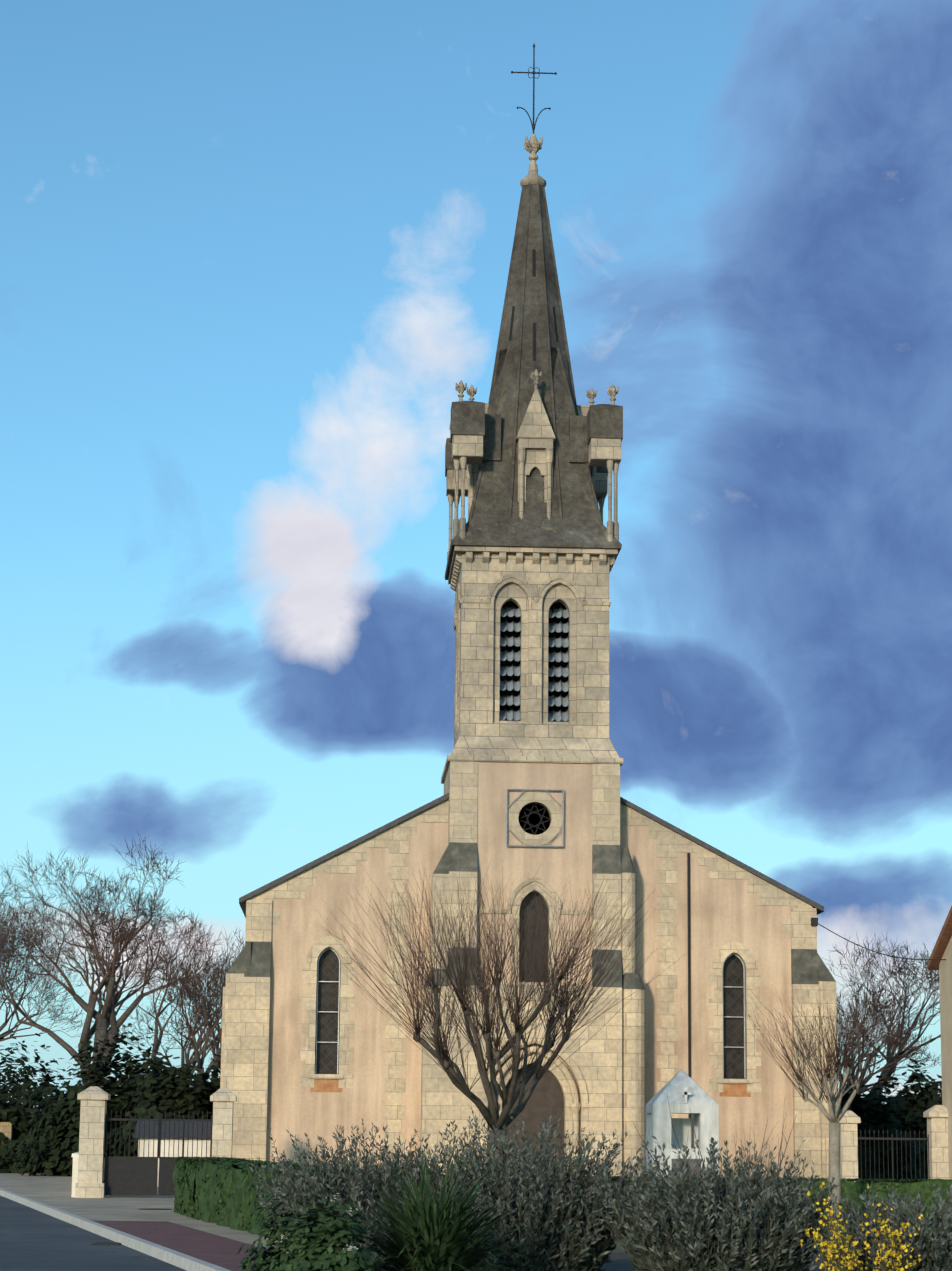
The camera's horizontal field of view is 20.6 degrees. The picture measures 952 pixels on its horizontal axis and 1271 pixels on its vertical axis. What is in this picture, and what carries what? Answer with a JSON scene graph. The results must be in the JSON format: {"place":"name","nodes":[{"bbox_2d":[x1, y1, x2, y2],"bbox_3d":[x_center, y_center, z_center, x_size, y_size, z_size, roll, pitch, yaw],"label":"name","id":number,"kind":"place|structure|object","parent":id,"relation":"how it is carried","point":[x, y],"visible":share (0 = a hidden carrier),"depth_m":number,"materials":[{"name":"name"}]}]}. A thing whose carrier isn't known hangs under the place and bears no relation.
{"place":"outdoors","nodes":[
{"label":"outdoors","id":0,"kind":"place"},
{"bbox_2d":[0,1195,186,1270],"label":"road","id":1,"kind":"structure","parent":0,"point":[31,1239],"depth_m":36.18,"materials":[{"name":"grey asphalt"}]},
{"bbox_2d":[90,1208,171,1245],"bbox_3d":[-5.736,9.982,44.468,0.660,0.132,14.237,1,-11,-4],"label":"drain cover","id":2,"kind":"object","parent":1,"relation":"on","point":[108,1243],"visible":1,"depth_m":38.08,"materials":[{"name":"metal"}]},
{"bbox_2d":[94,1221,271,1270],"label":"red strip pavement","id":3,"kind":"structure","parent":0,"point":[220,1251],"depth_m":36.32,"materials":[{"name":"red brick"}]},
{"bbox_2d":[0,1173,819,1252],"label":"sidewalk","id":4,"kind":"structure","parent":0,"point":[55,1191],"depth_m":54.31,"materials":[{"name":"grey concrete"}]},
{"bbox_2d":[172,1156,472,1237],"bbox_3d":[-2.908,8.529,39.673,1.196,1.106,21.224,3,-11,-13],"label":"hedge","id":5,"kind":"object","parent":4,"relation":"on","point":[219,1191],"visible":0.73,"depth_m":42.87,"materials":[{"name":"green plant"}]},
{"bbox_2d":[646,1069,718,1177],"bbox_3d":[4.266,10.465,54.350,1.850,2.900,1.850,1,-11,-3],"label":"white monument","id":6,"kind":"object","parent":4,"relation":"on","point":[683,1091],"visible":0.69,"depth_m":53.83,"materials":[{"name":"paint"}]},
{"bbox_2d":[469,1175,951,1218],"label":"hedge","id":7,"kind":"object","parent":4,"relation":"on","point":[911,1186],"visible":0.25,"depth_m":50.11,"materials":[{"name":"green plant"}]},
{"bbox_2d":[600,1252,842,1270],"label":"ground","id":8,"kind":"structure","parent":4,"relation":"on","point":[620,1260],"depth_m":31.11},
{"bbox_2d":[236,1185,386,1270],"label":"viburnum shrub","id":9,"kind":"object","parent":8,"relation":"on","point":[312,1247],"visible":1,"depth_m":22.59,"materials":[{"name":"green plant"}]},
{"bbox_2d":[250,1119,467,1270],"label":"grey shrub","id":10,"kind":"object","parent":8,"relation":"on","point":[328,1184],"visible":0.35,"depth_m":26.93,"materials":[{"name":"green plant"}]},
{"bbox_2d":[341,1141,561,1270],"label":"grass clump","id":11,"kind":"object","parent":8,"relation":"on","point":[428,1235],"visible":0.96,"depth_m":23.60,"materials":[{"name":"green plant"}]},
{"bbox_2d":[379,1107,661,1270],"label":"grey shrub","id":12,"kind":"object","parent":8,"relation":"on","point":[575,1235],"visible":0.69,"depth_m":26.21,"materials":[{"name":"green plant"}]},
{"bbox_2d":[633,1095,796,1191],"bbox_3d":[2.730,6.194,29.672,1.826,1.980,0.897,-1,-11,9],"label":"shrub","id":13,"kind":"object","parent":8,"relation":"on","point":[779,1154],"visible":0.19,"depth_m":29.62,"materials":[{"name":"plant"}]},
{"bbox_2d":[580,1136,871,1270],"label":"grey shrub","id":14,"kind":"object","parent":8,"relation":"on","point":[730,1227],"visible":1,"depth_m":25.43,"materials":[{"name":"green plant"}]},
{"bbox_2d":[720,1125,768,1173],"bbox_3d":[6.763,12.834,64.170,1.381,1.947,1.737,5,-12,-22],"label":"shrub","id":15,"kind":"object","parent":8,"relation":"on","point":[749,1149],"visible":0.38,"depth_m":64.34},
{"bbox_2d":[792,1174,922,1270],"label":"forsythia shrub","id":16,"kind":"object","parent":8,"relation":"on","point":[848,1260],"visible":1,"depth_m":24.15,"materials":[{"name":"yellow plant"}]},
{"bbox_2d":[813,1183,951,1270],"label":"grey shrub","id":17,"kind":"object","parent":8,"relation":"on","point":[928,1240],"visible":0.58,"depth_m":25.31,"materials":[{"name":"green plant"}]},
{"bbox_2d":[917,1244,951,1270],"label":"shrub","id":18,"kind":"object","parent":8,"relation":"on","point":[949,1268],"visible":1,"depth_m":23.96,"materials":[{"name":"grey plant"}]},
{"bbox_2d":[0,0,951,1103],"label":"sky","id":19,"kind":"structure","parent":0,"point":[255,255],"materials":[{"name":"blue"}]},
{"bbox_2d":[420,546,644,1177],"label":"church tower","id":20,"kind":"structure","parent":0,"point":[531,695],"depth_m":65.86,"materials":[{"name":"beige stone"}]},
{"bbox_2d":[445,44,622,579],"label":"church spire","id":21,"kind":"structure","parent":20,"relation":"on","point":[532,453],"depth_m":68.45,"materials":[{"name":"grey stone"}]},
{"bbox_2d":[610,1219,939,1253],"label":"lawn","id":22,"kind":"structure","parent":0,"point":[616,1249],"depth_m":36.68,"materials":[{"name":"green plant"}]},
{"bbox_2d":[314,855,690,1180],"bbox_3d":[0.522,7.356,48.108,7.230,6.653,7.196,1,-11,-3],"label":"pollard tree","id":23,"kind":"object","parent":22,"relation":"on","point":[458,1079],"visible":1,"depth_m":47.84,"materials":[{"name":"brown plant"}]},
{"bbox_2d":[738,982,917,1221],"bbox_3d":[6.505,8.536,48.308,3.152,4.535,4.027,-3,-11,19],"label":"pollard tree","id":24,"kind":"object","parent":22,"relation":"on","point":[834,1115],"visible":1,"depth_m":48.12,"materials":[{"name":"brown plant"}]},
{"bbox_2d":[839,1105,948,1181],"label":"gate","id":25,"kind":"structure","parent":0,"point":[937,1138],"depth_m":64.04,"materials":[{"name":"stone"}]},
{"bbox_3d":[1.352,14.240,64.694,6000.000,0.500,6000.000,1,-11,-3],"label":"ground","id":26,"kind":"structure","parent":0,"visible":0},
{"bbox_2d":[0,1122,12,1172],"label":"walls","id":27,"kind":"structure","parent":26,"relation":"on","point":[6,1128],"depth_m":93.70,"materials":[{"name":"stone"}]},
{"bbox_2d":[0,1030,69,1172],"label":"bush","id":28,"kind":"object","parent":26,"relation":"on","point":[15,1114],"visible":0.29,"depth_m":94.87,"materials":[{"name":"green plant"}]},
{"bbox_2d":[0,867,93,1041],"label":"tree","id":29,"kind":"object","parent":26,"relation":"on","point":[26,982],"visible":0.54,"depth_m":127.14,"materials":[{"name":"brown plant"}]},
{"bbox_2d":[6,1023,197,1176],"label":"bush","id":30,"kind":"object","parent":26,"relation":"on","point":[57,1150],"visible":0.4,"depth_m":88.73,"materials":[{"name":"green plant"}]},
{"bbox_2d":[0,833,226,1087],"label":"oak tree","id":31,"kind":"object","parent":26,"relation":"on","point":[106,1016],"visible":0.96,"depth_m":116.74,"materials":[{"name":"brown plant"}]},
{"bbox_2d":[0,1188,230,1270],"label":"kerb","id":32,"kind":"structure","parent":26,"relation":"on","point":[176,1258],"depth_m":37.86,"materials":[{"name":"concrete"}]},
{"bbox_2d":[71,1086,236,1197],"bbox_3d":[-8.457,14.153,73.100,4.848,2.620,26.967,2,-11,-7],"label":"gate","id":33,"kind":"structure","parent":26,"relation":"on","point":[164,1144],"depth_m":60.18,"materials":[{"name":"stone"}]},
{"bbox_2d":[104,1047,220,1170],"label":"bush","id":34,"kind":"object","parent":26,"relation":"on","point":[168,1089],"visible":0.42,"depth_m":76.32,"materials":[{"name":"green plant"}]},
{"bbox_2d":[95,909,233,1080],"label":"tree","id":35,"kind":"object","parent":26,"relation":"on","point":[192,1059],"visible":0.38,"depth_m":107.74,"materials":[{"name":"brown plant"}]},
{"bbox_2d":[133,928,244,1085],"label":"tree","id":36,"kind":"object","parent":26,"relation":"on","point":[210,1029],"visible":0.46,"depth_m":96.08,"materials":[{"name":"brown plant"}]},
{"bbox_2d":[220,793,837,1178],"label":"church nave","id":37,"kind":"structure","parent":26,"relation":"on","point":[315,1043],"depth_m":65.69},
{"bbox_2d":[687,853,945,1117],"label":"cable","id":38,"kind":"object","parent":37,"relation":"attached to","point":[814,921],"visible":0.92,"depth_m":65.88,"materials":[{"name":"metal"}]},
{"bbox_2d":[821,933,940,1101],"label":"tree","id":39,"kind":"object","parent":26,"relation":"on","point":[922,972],"visible":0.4,"depth_m":106.62,"materials":[{"name":"brown plant"}]},
{"bbox_2d":[840,1086,926,1182],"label":"bush","id":40,"kind":"object","parent":26,"relation":"on","point":[872,1113],"visible":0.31,"depth_m":81.10,"materials":[{"name":"green plant"}]},
{"bbox_2d":[836,937,940,1094],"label":"tree","id":41,"kind":"object","parent":26,"relation":"on","point":[899,1040],"visible":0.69,"depth_m":93.62,"materials":[{"name":"brown plant"}]},
{"bbox_2d":[841,1050,941,1179],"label":"bush","id":42,"kind":"object","parent":26,"relation":"on","point":[924,1099],"visible":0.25,"depth_m":87.66,"materials":[{"name":"green plant"}]},
{"bbox_2d":[927,906,951,1179],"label":"house","id":43,"kind":"structure","parent":26,"relation":"on","point":[942,948],"depth_m":63.95,"materials":[{"name":"paint"}]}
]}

